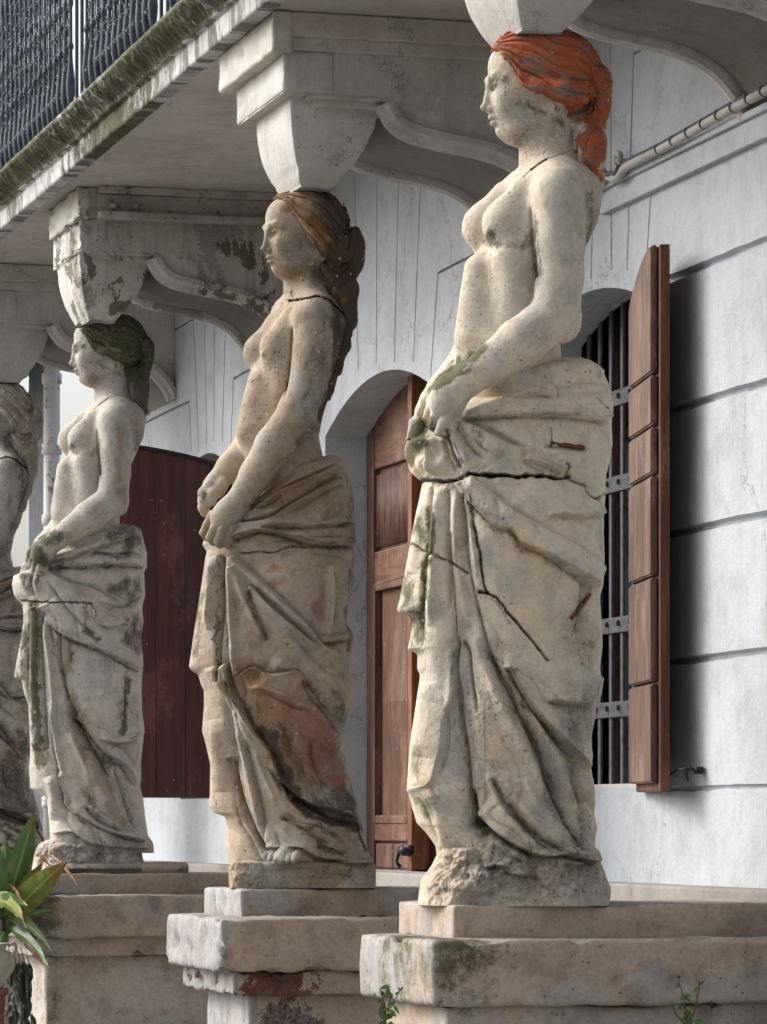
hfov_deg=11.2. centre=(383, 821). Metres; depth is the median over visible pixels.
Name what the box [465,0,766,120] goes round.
balcony bracket
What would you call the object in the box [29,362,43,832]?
downpipe
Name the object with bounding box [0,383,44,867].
statue
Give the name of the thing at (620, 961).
pedestal
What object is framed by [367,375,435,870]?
door
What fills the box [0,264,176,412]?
balcony bracket
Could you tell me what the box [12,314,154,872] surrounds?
statue
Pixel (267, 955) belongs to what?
pedestal
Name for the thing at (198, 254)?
balcony bracket
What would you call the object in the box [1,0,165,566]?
sky
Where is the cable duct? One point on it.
(622, 167)
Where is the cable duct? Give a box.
[604,82,766,182]
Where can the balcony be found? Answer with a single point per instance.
(150, 105)
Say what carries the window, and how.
in the villa
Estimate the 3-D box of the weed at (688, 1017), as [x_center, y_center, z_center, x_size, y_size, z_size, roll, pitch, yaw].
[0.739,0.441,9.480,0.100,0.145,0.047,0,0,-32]
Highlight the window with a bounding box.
[587,300,635,787]
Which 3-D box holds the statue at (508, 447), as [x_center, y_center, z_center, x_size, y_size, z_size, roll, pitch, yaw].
[0.316,-0.899,9.900,0.552,2.217,0.550,0,0,-15]
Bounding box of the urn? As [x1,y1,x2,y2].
[0,942,17,1023]
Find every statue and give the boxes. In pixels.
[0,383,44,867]
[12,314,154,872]
[189,191,375,887]
[397,30,613,905]
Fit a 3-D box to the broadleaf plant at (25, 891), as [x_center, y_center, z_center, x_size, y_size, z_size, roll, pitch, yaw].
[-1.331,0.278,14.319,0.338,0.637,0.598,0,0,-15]
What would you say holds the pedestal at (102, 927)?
on the ground
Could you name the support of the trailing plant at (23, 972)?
in the urn
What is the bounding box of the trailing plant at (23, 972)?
[5,948,35,1023]
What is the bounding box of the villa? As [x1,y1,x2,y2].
[120,28,766,887]
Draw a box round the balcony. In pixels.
[0,0,472,378]
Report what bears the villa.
on the terrace
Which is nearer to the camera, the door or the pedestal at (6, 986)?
the door
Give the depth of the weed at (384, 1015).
9.30 m
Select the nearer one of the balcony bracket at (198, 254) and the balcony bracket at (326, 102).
the balcony bracket at (326, 102)
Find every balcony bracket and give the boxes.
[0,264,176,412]
[48,185,283,350]
[219,10,518,209]
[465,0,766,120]
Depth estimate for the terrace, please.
10.95 m
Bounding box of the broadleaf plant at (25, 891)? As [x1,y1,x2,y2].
[0,812,77,968]
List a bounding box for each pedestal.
[4,868,31,1023]
[6,861,228,1023]
[166,886,419,1023]
[360,899,766,1023]
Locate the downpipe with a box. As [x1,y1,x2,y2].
[42,366,61,840]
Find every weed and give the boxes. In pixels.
[377,984,402,1023]
[667,973,704,1023]
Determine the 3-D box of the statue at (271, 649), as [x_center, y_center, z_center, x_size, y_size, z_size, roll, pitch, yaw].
[-0.313,-0.877,12.094,0.580,2.158,0.523,0,0,0]
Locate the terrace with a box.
[144,860,766,901]

